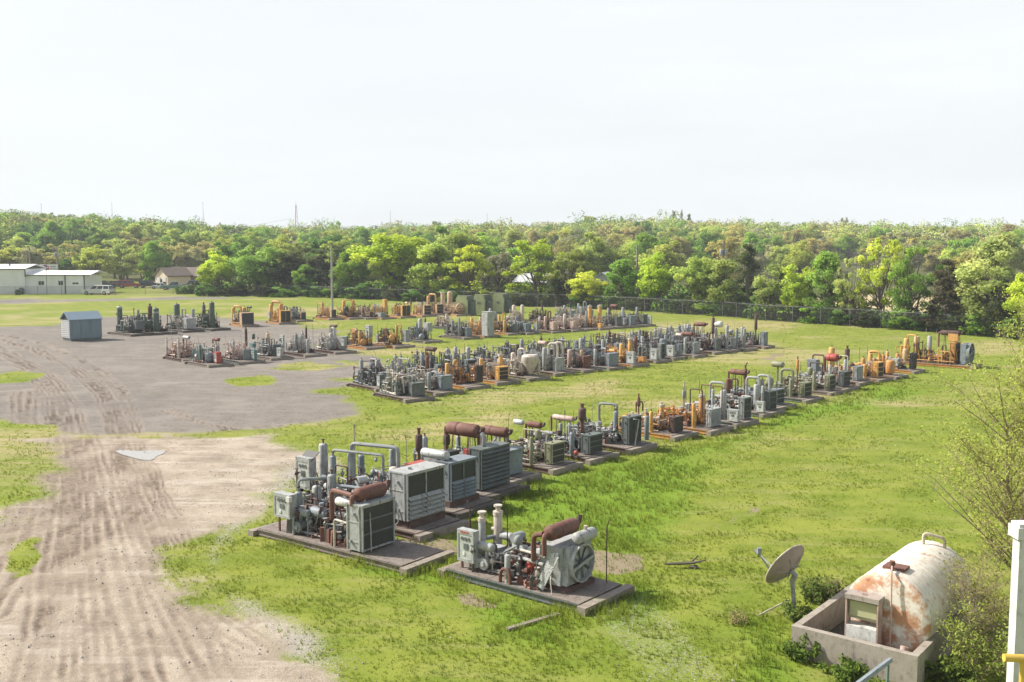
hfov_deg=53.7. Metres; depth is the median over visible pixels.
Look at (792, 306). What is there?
chain link fence
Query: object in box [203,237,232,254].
hillside tree
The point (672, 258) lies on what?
hillside tree
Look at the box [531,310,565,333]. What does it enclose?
gas compressor
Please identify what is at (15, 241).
hillside tree
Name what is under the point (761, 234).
hillside tree
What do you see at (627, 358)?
gas compressor
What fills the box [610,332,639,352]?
gas compressor
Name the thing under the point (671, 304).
shrub
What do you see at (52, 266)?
sign board
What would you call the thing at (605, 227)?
hillside tree
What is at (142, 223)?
hillside tree
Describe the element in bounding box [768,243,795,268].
hillside tree
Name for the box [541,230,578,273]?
hillside tree
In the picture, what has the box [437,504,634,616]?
gas compressor
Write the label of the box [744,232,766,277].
hillside tree
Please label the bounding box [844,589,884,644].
fuel dispenser
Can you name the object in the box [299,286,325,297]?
shrub
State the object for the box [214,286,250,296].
shrub
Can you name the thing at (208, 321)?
gas compressor
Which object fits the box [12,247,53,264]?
hillside tree
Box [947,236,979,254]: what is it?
hillside tree
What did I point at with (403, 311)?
gas compressor
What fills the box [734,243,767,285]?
hillside tree
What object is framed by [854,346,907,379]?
gas compressor
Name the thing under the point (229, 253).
hillside tree
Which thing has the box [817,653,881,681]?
weed clump
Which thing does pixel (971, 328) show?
shrub
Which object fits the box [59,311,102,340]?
metal shed
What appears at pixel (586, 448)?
gas compressor
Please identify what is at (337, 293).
shrub
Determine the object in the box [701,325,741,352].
gas compressor
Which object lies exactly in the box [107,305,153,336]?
gas compressor
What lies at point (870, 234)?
hillside tree
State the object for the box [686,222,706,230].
hillside tree
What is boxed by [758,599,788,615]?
fallen stick
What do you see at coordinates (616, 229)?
hillside tree
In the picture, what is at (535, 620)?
wood plank
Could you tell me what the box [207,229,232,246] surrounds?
hillside tree
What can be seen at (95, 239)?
hillside tree
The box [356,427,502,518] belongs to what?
gas compressor
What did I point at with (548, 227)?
hillside tree
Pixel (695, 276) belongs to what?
leafy tree
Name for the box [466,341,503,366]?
gas compressor
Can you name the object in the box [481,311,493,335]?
electrical cabinet
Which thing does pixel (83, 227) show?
hillside tree
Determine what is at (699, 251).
hillside tree
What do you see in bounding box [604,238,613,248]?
hillside tree
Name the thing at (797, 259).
hillside tree
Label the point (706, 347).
gas compressor
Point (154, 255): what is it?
hillside tree
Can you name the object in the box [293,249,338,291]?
cedar tree
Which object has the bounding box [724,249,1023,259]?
overhead wire
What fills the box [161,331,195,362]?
gas compressor
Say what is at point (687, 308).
shrub
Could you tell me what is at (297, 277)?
young tree
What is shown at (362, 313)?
gas compressor
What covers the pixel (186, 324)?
gas compressor
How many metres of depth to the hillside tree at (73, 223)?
357.25 m
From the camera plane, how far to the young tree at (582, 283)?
154.26 m
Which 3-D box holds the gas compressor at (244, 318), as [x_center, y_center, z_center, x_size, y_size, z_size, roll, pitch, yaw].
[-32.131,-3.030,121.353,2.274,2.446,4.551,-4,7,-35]
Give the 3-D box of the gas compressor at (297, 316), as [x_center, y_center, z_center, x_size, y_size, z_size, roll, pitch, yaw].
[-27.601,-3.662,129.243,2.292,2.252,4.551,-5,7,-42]
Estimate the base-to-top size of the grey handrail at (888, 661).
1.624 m
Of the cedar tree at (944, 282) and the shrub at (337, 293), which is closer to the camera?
the cedar tree at (944, 282)
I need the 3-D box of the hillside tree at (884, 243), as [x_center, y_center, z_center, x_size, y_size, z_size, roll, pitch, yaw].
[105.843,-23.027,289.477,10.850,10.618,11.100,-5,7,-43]
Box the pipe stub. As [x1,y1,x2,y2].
[900,645,908,650]
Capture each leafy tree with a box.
[328,250,372,294]
[405,243,457,300]
[441,244,495,290]
[501,238,566,298]
[601,258,642,305]
[636,252,675,306]
[668,255,728,313]
[702,258,745,311]
[751,263,788,315]
[779,262,821,316]
[802,250,846,318]
[833,256,870,321]
[1002,273,1023,318]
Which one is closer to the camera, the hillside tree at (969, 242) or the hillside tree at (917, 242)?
the hillside tree at (969, 242)
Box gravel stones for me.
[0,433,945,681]
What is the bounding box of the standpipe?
[467,501,470,527]
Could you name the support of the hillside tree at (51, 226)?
on the ground at (804, 344)
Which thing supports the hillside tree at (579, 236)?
on the ground at (804, 344)
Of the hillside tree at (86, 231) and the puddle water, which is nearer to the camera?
the puddle water
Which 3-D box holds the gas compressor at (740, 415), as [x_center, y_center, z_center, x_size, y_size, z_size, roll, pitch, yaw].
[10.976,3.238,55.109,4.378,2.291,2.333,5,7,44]
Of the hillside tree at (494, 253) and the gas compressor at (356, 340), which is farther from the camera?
the hillside tree at (494, 253)
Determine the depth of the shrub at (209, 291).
193.09 m
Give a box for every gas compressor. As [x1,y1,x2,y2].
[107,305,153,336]
[135,304,177,334]
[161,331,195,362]
[165,302,204,332]
[183,337,233,367]
[194,301,230,330]
[222,326,265,364]
[229,305,259,326]
[248,464,454,576]
[253,332,293,360]
[265,301,295,324]
[283,325,326,357]
[286,306,312,321]
[290,424,468,542]
[312,302,344,319]
[315,324,356,354]
[336,299,361,319]
[344,352,390,391]
[345,325,384,349]
[355,303,376,319]
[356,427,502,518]
[370,299,396,319]
[371,362,434,403]
[372,324,414,348]
[375,421,529,499]
[384,354,414,382]
[388,300,415,317]
[400,317,442,343]
[411,296,436,316]
[411,345,444,375]
[411,351,463,396]
[425,293,449,315]
[432,310,460,328]
[437,314,479,339]
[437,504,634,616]
[438,291,451,311]
[438,355,490,390]
[439,343,475,375]
[441,423,541,484]
[447,302,470,315]
[464,316,499,337]
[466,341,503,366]
[470,352,520,385]
[481,307,507,327]
[489,414,583,475]
[492,340,528,364]
[494,313,523,335]
[497,348,550,381]
[504,305,532,323]
[506,316,541,334]
[520,335,552,357]
[525,403,619,465]
[526,302,555,321]
[527,340,574,376]
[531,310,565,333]
[546,335,578,356]
[551,301,575,320]
[553,396,656,454]
[555,308,584,331]
[559,340,601,373]
[569,336,600,355]
[571,301,595,319]
[571,307,597,330]
[579,338,626,370]
[581,304,613,329]
[590,329,622,355]
[602,304,628,328]
[604,334,649,367]
[608,393,698,441]
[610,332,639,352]
[612,307,642,327]
[624,307,655,326]
[627,326,659,346]
[627,335,671,363]
[644,334,687,360]
[647,321,678,342]
[653,378,733,435]
[662,323,691,341]
[667,331,707,357]
[681,319,705,341]
[685,381,758,428]
[686,315,727,354]
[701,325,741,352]
[705,369,784,417]
[718,325,757,351]
[731,362,796,409]
[734,313,774,348]
[753,356,823,403]
[784,362,845,395]
[796,353,859,391]
[816,345,873,385]
[835,346,892,382]
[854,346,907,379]
[872,345,925,373]
[895,330,981,369]
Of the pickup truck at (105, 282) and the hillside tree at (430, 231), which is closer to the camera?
the pickup truck at (105, 282)
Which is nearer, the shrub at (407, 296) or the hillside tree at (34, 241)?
the shrub at (407, 296)
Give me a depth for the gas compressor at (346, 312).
133.33 m
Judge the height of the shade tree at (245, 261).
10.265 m
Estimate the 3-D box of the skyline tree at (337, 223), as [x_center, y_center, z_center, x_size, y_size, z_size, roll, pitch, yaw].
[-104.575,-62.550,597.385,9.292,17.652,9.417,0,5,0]
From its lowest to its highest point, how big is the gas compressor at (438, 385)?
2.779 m
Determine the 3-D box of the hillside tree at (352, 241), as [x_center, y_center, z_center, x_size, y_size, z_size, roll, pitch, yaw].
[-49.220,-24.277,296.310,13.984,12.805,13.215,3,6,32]
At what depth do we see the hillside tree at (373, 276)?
226.89 m
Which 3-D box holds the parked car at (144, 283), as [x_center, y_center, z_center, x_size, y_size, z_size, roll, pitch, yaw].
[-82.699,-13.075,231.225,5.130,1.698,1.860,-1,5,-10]
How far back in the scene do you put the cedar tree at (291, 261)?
196.26 m
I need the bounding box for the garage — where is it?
[153,267,192,284]
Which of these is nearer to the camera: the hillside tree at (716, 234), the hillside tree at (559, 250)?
the hillside tree at (559, 250)
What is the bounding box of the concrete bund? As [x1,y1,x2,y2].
[791,582,982,681]
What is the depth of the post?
17.43 m
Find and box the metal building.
[0,264,108,293]
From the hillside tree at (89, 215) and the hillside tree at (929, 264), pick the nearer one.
the hillside tree at (929, 264)
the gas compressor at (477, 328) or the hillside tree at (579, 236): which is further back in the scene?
the hillside tree at (579, 236)
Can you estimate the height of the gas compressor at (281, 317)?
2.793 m
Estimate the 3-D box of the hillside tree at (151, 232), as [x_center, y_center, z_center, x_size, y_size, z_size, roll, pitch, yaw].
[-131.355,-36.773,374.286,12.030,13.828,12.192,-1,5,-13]
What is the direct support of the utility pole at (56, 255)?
on the ground at (804, 344)
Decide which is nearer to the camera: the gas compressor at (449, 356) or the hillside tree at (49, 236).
the gas compressor at (449, 356)
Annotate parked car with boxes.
[117,280,140,287]
[139,280,156,287]
[150,283,164,288]
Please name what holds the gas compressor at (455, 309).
on the ground at (804, 344)
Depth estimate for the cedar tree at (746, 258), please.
135.21 m
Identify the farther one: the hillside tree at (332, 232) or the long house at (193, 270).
the hillside tree at (332, 232)
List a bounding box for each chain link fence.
[15,285,145,295]
[258,284,1020,335]
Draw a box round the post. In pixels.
[1006,520,1023,681]
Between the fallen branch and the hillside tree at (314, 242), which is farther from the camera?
the hillside tree at (314, 242)
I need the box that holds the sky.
[0,0,1023,231]
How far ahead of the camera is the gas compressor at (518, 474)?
41.15 m
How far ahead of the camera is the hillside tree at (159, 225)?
382.01 m
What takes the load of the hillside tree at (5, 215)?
on the ground at (804, 344)
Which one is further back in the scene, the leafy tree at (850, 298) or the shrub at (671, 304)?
the shrub at (671, 304)
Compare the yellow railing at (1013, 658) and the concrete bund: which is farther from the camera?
the concrete bund
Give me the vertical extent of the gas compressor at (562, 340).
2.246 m
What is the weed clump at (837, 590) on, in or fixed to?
on the ground at (804, 344)
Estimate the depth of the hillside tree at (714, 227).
391.25 m
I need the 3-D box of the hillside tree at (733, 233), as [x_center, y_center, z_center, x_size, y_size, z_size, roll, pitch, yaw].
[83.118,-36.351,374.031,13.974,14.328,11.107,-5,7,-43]
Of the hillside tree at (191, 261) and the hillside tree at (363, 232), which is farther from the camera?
the hillside tree at (363, 232)
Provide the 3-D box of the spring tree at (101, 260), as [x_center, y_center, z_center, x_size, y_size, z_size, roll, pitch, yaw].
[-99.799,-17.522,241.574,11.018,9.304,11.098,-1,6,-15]
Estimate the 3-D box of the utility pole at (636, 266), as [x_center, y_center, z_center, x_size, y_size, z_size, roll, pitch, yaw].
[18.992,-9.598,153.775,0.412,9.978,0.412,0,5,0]
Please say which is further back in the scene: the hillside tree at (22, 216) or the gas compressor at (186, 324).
the hillside tree at (22, 216)
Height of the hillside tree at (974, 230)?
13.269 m
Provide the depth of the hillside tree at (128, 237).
336.47 m
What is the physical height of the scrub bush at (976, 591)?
3.215 m
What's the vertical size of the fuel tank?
2.334 m
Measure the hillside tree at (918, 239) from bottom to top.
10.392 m
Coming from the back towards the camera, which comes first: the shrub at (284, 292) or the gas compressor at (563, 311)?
the shrub at (284, 292)
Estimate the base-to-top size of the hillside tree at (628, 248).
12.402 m
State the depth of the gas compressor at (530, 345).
82.26 m
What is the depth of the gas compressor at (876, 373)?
71.53 m
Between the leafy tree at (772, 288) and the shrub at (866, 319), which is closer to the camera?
the shrub at (866, 319)
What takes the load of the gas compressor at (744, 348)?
on the ground at (804, 344)
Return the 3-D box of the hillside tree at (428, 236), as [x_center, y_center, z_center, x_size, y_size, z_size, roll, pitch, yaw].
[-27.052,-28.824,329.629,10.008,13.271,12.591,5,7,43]
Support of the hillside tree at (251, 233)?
on the ground at (804, 344)
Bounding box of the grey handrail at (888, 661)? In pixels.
[856,657,892,681]
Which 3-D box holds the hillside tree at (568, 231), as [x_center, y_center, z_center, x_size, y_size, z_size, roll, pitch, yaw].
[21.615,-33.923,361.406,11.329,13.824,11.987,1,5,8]
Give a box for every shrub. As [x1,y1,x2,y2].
[194,283,227,295]
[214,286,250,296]
[246,285,276,296]
[269,287,295,296]
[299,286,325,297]
[320,284,349,297]
[343,283,382,298]
[384,283,423,300]
[399,287,433,301]
[437,287,471,302]
[471,286,494,303]
[504,289,525,304]
[510,289,540,305]
[566,293,594,308]
[592,293,618,308]
[623,296,651,310]
[659,293,683,312]
[673,296,700,313]
[696,299,725,315]
[721,301,740,315]
[742,301,774,316]
[767,302,799,320]
[795,301,835,323]
[825,309,857,324]
[851,310,881,326]
[880,309,916,328]
[905,314,940,331]
[934,315,967,334]
[957,314,993,335]
[989,317,1023,338]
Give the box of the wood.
[0,208,1023,253]
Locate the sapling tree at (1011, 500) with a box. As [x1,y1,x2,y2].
[895,277,1023,571]
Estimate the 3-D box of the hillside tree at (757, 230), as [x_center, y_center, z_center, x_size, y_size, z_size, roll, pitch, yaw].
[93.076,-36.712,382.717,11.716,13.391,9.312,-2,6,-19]
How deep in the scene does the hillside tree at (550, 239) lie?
349.06 m
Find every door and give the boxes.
[72,322,79,335]
[81,321,88,335]
[91,320,100,334]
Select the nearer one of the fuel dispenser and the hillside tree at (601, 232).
the fuel dispenser
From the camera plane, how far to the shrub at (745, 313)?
134.06 m
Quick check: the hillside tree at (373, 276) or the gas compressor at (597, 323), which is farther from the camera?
the hillside tree at (373, 276)
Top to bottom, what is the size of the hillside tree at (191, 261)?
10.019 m
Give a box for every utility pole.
[52,247,61,263]
[635,245,637,297]
[717,240,730,259]
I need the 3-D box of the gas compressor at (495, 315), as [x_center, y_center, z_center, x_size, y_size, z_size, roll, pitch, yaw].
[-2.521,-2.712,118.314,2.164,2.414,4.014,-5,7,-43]
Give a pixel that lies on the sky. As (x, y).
(359, 113)
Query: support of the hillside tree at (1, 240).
on the ground at (804, 344)
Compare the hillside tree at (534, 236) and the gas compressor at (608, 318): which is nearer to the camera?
the gas compressor at (608, 318)
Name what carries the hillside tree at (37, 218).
on the ground at (804, 344)
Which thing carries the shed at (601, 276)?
on the ground at (804, 344)
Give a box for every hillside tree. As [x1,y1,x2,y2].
[0,213,16,244]
[0,229,4,249]
[0,247,17,263]
[2,212,25,221]
[2,236,36,263]
[9,217,29,225]
[12,231,33,246]
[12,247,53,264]
[13,223,42,245]
[30,234,50,248]
[31,216,57,228]
[35,232,61,263]
[39,220,71,253]
[40,212,60,222]
[52,240,87,269]
[57,218,93,251]
[70,218,95,243]
[71,229,94,249]
[71,244,93,251]
[71,244,102,270]
[85,226,121,248]
[87,213,105,223]
[96,225,124,238]
[104,217,125,231]
[105,247,116,278]
[110,242,143,279]
[119,232,136,246]
[120,223,145,241]
[132,236,150,246]
[137,221,146,230]
[137,240,173,281]
[142,222,172,234]
[142,223,168,240]
[142,233,177,244]
[162,239,175,262]
[164,227,209,254]
[173,247,202,266]
[174,220,192,233]
[177,230,191,237]
[188,240,215,264]
[197,230,212,246]
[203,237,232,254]
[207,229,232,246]
[207,241,241,281]
[216,224,243,237]
[228,233,257,254]
[236,242,273,280]
[242,227,266,236]
[242,232,263,249]
[243,231,264,243]
[255,226,280,242]
[266,233,304,261]
[280,242,304,255]
[281,229,297,244]
[294,242,313,257]
[296,230,320,242]
[305,233,345,281]
[315,240,363,280]
[321,230,363,245]
[336,237,365,260]
[342,235,366,261]
[352,226,371,238]
[354,228,372,264]
[367,258,390,284]
[372,227,391,234]
[386,226,407,238]
[408,231,423,239]
[409,227,424,236]
[418,230,484,283]
[419,232,435,242]
[423,230,439,239]
[426,226,443,235]
[451,227,474,237]
[468,229,494,238]
[469,244,499,273]
[476,231,509,278]
[493,231,519,242]
[500,228,524,276]
[502,245,545,280]
[518,244,555,273]
[526,230,540,246]
[527,229,554,240]
[540,226,558,239]
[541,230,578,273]
[545,235,557,247]
[552,246,567,274]
[557,227,577,239]
[560,227,586,248]
[564,242,593,278]
[567,240,584,253]
[568,231,635,277]
[572,238,590,246]
[588,230,606,240]
[589,223,613,238]
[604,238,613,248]
[606,225,626,241]
[606,233,627,272]
[616,239,642,256]
[619,239,634,248]
[620,225,647,241]
[627,231,673,271]
[630,240,689,278]
[632,221,658,235]
[648,226,667,242]
[654,231,668,241]
[663,227,686,238]
[670,235,696,258]
[674,228,695,241]
[675,235,694,259]
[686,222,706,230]
[687,231,700,246]
[687,245,712,262]
[693,230,727,261]
[699,225,722,238]
[704,235,741,280]
[707,229,728,242]
[721,224,748,242]
[730,244,771,273]
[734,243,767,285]
[735,235,745,244]
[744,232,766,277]
[749,227,771,238]
[756,235,786,270]
[757,231,770,253]
[761,245,781,268]
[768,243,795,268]
[769,228,785,235]
[774,228,808,247]
[781,239,816,274]
[803,224,825,246]
[804,237,839,262]
[810,237,828,255]
[826,233,860,253]
[828,231,851,259]
[833,235,861,264]
[857,230,876,268]
[860,235,888,265]
[865,242,887,267]
[869,226,892,239]
[869,230,934,278]
[877,252,913,287]
[884,236,907,246]
[900,237,921,262]
[903,235,931,260]
[914,239,947,259]
[922,243,948,272]
[926,225,951,240]
[937,246,968,284]
[946,229,972,246]
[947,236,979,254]
[960,249,1012,287]
[965,244,980,282]
[966,227,986,237]
[977,232,1023,281]
[992,223,1017,236]
[1001,230,1023,248]
[1008,227,1023,244]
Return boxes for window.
[849,599,876,619]
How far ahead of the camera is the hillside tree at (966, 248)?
244.22 m
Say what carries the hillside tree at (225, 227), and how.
on the ground at (804, 344)
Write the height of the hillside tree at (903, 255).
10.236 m
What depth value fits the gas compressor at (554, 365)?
75.34 m
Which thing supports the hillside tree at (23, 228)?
on the ground at (804, 344)
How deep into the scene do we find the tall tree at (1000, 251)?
107.86 m
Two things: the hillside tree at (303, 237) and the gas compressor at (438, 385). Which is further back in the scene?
the hillside tree at (303, 237)
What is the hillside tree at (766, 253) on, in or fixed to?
on the ground at (804, 344)
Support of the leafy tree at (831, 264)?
on the ground at (804, 344)
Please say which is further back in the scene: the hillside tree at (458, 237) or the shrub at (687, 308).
the hillside tree at (458, 237)
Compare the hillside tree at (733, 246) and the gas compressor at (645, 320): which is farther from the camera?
the hillside tree at (733, 246)
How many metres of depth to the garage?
234.28 m
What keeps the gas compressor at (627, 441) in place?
on the ground at (804, 344)
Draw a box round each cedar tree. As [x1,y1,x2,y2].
[255,247,321,287]
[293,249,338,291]
[538,277,572,306]
[727,243,767,314]
[911,258,964,327]
[983,276,1016,336]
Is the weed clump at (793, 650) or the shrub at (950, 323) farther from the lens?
the shrub at (950, 323)
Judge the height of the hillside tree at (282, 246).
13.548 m
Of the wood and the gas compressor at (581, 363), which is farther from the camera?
the wood
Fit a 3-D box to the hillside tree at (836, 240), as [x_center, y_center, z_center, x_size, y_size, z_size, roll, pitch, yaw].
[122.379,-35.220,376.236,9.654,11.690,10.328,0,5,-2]
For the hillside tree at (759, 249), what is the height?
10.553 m
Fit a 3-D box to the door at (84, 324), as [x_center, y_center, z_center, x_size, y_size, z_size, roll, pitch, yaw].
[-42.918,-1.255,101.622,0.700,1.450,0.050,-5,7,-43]
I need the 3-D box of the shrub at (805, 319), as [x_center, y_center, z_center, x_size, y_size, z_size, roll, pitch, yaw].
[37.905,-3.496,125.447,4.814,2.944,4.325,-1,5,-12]
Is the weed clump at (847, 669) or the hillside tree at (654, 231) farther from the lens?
the hillside tree at (654, 231)
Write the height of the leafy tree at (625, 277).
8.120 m
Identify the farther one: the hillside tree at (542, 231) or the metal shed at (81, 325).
the hillside tree at (542, 231)
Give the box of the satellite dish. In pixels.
[754,545,803,616]
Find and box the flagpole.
[44,235,46,287]
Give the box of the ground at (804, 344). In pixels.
[0,244,1023,681]
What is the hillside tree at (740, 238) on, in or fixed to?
on the ground at (804, 344)
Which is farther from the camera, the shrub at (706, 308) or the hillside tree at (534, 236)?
the hillside tree at (534, 236)
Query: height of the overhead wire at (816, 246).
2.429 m
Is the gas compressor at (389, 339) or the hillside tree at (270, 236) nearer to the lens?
the gas compressor at (389, 339)
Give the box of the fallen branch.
[664,555,705,568]
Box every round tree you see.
[195,251,236,294]
[346,232,437,292]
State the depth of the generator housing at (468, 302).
138.81 m
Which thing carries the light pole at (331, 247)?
on the ground at (804, 344)
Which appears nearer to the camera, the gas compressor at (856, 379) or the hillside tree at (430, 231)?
the gas compressor at (856, 379)
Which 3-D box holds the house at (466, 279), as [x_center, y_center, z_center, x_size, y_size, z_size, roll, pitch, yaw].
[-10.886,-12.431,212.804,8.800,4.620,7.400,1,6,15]
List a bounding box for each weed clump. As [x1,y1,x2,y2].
[726,606,749,625]
[777,628,821,662]
[781,599,812,622]
[799,574,837,605]
[813,578,847,596]
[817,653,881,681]
[925,653,978,681]
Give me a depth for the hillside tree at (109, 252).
270.38 m
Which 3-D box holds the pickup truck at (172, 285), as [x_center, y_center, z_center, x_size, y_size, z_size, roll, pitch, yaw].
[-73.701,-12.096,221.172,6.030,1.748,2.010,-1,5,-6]
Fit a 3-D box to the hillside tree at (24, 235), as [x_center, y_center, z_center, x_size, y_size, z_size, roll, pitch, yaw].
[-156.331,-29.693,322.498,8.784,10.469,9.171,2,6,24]
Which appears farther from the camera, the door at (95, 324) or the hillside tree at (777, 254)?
the hillside tree at (777, 254)
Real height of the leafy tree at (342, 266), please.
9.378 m
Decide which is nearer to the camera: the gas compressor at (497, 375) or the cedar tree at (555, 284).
the gas compressor at (497, 375)
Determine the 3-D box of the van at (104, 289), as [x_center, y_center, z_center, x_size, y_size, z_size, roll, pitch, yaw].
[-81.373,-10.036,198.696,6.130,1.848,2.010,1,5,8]
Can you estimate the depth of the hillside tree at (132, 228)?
362.92 m
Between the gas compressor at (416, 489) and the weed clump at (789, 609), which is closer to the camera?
the weed clump at (789, 609)
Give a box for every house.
[186,267,199,279]
[437,272,484,283]
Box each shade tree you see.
[225,247,287,293]
[432,225,493,276]
[885,245,944,315]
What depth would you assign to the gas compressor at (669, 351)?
85.47 m
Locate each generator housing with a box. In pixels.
[456,295,476,314]
[474,294,492,313]
[493,293,511,312]
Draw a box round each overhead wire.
[1,220,280,247]
[30,242,187,246]
[639,243,953,251]
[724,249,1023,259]
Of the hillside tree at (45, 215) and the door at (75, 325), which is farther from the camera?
the hillside tree at (45, 215)
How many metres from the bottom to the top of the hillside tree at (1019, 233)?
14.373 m
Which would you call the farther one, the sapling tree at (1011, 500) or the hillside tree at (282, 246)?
the hillside tree at (282, 246)
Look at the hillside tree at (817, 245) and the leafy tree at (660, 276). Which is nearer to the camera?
the leafy tree at (660, 276)
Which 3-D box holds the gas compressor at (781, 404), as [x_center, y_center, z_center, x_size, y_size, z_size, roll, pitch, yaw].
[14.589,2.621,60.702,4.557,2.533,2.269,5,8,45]
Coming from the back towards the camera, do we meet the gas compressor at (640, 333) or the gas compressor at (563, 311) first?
the gas compressor at (563, 311)
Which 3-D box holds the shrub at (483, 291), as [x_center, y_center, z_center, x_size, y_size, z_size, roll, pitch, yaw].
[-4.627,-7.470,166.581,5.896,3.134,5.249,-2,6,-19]
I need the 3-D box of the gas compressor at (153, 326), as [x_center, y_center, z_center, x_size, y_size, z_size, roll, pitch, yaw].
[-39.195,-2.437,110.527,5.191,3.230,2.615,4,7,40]
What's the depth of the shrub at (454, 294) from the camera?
169.63 m
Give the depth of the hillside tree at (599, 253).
201.24 m
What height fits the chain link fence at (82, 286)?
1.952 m
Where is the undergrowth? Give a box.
[174,273,1023,337]
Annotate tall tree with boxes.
[854,237,904,315]
[952,238,1017,334]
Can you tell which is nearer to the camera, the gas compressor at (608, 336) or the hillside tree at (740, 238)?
the gas compressor at (608, 336)
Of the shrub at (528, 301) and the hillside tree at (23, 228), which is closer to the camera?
the shrub at (528, 301)
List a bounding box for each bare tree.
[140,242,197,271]
[478,252,514,292]
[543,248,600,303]
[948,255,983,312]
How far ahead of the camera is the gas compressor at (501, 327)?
109.53 m
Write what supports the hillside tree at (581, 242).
on the ground at (804, 344)
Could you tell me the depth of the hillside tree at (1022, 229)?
348.66 m
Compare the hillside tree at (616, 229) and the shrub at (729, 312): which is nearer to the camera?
the shrub at (729, 312)
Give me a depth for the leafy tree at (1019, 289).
103.66 m
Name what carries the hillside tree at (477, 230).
on the ground at (804, 344)
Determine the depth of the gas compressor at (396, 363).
70.26 m
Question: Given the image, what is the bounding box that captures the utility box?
[14,289,20,294]
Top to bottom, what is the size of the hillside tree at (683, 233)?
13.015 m
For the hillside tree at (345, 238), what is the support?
on the ground at (804, 344)
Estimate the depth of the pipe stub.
22.42 m
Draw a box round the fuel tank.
[849,532,971,651]
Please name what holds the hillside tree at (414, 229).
on the ground at (804, 344)
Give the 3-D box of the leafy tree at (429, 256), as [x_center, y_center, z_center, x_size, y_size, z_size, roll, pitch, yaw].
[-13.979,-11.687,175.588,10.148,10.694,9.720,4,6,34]
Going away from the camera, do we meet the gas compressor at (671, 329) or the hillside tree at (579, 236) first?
the gas compressor at (671, 329)
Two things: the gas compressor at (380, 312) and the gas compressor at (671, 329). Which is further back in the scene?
the gas compressor at (380, 312)
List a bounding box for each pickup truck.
[102,280,118,287]
[160,282,187,289]
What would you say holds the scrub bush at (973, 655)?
on the ground at (804, 344)
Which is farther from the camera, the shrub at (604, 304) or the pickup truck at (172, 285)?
the pickup truck at (172, 285)
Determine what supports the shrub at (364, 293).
on the ground at (804, 344)
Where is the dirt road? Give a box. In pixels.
[0,433,334,681]
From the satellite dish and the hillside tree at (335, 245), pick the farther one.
the hillside tree at (335, 245)
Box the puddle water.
[116,450,164,459]
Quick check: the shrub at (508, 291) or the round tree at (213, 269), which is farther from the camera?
the round tree at (213, 269)
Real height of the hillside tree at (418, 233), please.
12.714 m
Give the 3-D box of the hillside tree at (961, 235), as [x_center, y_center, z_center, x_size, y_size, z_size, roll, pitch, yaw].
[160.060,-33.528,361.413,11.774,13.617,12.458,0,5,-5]
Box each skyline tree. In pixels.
[326,221,341,229]
[579,215,596,222]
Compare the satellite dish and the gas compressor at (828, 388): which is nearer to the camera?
the satellite dish
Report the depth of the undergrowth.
160.43 m
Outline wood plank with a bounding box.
[506,612,560,630]
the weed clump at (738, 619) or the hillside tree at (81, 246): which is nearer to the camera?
the weed clump at (738, 619)
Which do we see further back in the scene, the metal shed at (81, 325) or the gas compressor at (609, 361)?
the metal shed at (81, 325)
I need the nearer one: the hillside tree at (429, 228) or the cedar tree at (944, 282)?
the cedar tree at (944, 282)
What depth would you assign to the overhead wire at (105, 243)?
236.71 m
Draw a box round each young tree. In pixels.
[291,264,317,294]
[565,271,608,307]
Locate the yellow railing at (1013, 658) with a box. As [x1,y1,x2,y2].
[1002,654,1023,681]
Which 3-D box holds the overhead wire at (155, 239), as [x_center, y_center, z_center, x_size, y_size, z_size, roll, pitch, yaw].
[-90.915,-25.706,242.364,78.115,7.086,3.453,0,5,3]
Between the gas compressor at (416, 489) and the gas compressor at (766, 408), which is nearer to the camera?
the gas compressor at (416, 489)
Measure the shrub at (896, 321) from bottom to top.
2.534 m
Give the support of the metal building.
on the ground at (804, 344)
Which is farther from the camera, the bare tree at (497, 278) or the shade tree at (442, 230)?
the shade tree at (442, 230)
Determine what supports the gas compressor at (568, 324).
on the ground at (804, 344)
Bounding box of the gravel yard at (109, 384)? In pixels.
[0,296,383,435]
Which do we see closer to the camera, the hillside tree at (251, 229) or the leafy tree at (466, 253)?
the leafy tree at (466, 253)
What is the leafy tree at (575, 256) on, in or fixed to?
on the ground at (804, 344)
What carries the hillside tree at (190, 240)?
on the ground at (804, 344)
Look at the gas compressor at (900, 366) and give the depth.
76.48 m
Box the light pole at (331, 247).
[330,244,340,318]
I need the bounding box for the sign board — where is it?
[39,264,57,269]
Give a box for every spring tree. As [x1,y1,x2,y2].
[0,247,43,263]
[34,243,80,269]
[71,248,118,276]
[99,238,144,279]
[126,245,156,279]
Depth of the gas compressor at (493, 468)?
38.94 m
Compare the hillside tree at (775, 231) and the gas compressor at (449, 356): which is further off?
the hillside tree at (775, 231)
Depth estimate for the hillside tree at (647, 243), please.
232.66 m
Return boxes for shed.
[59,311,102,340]
[512,273,554,287]
[589,271,616,283]
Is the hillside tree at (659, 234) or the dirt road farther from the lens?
the hillside tree at (659, 234)
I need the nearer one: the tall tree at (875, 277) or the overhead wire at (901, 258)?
the tall tree at (875, 277)
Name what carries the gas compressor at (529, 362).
on the ground at (804, 344)
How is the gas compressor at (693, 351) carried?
on the ground at (804, 344)
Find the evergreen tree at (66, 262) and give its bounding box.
[58,258,72,269]
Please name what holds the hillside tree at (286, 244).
on the ground at (804, 344)
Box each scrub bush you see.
[935,594,1007,680]
[938,528,1012,662]
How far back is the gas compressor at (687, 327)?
97.21 m
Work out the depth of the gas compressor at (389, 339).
95.77 m

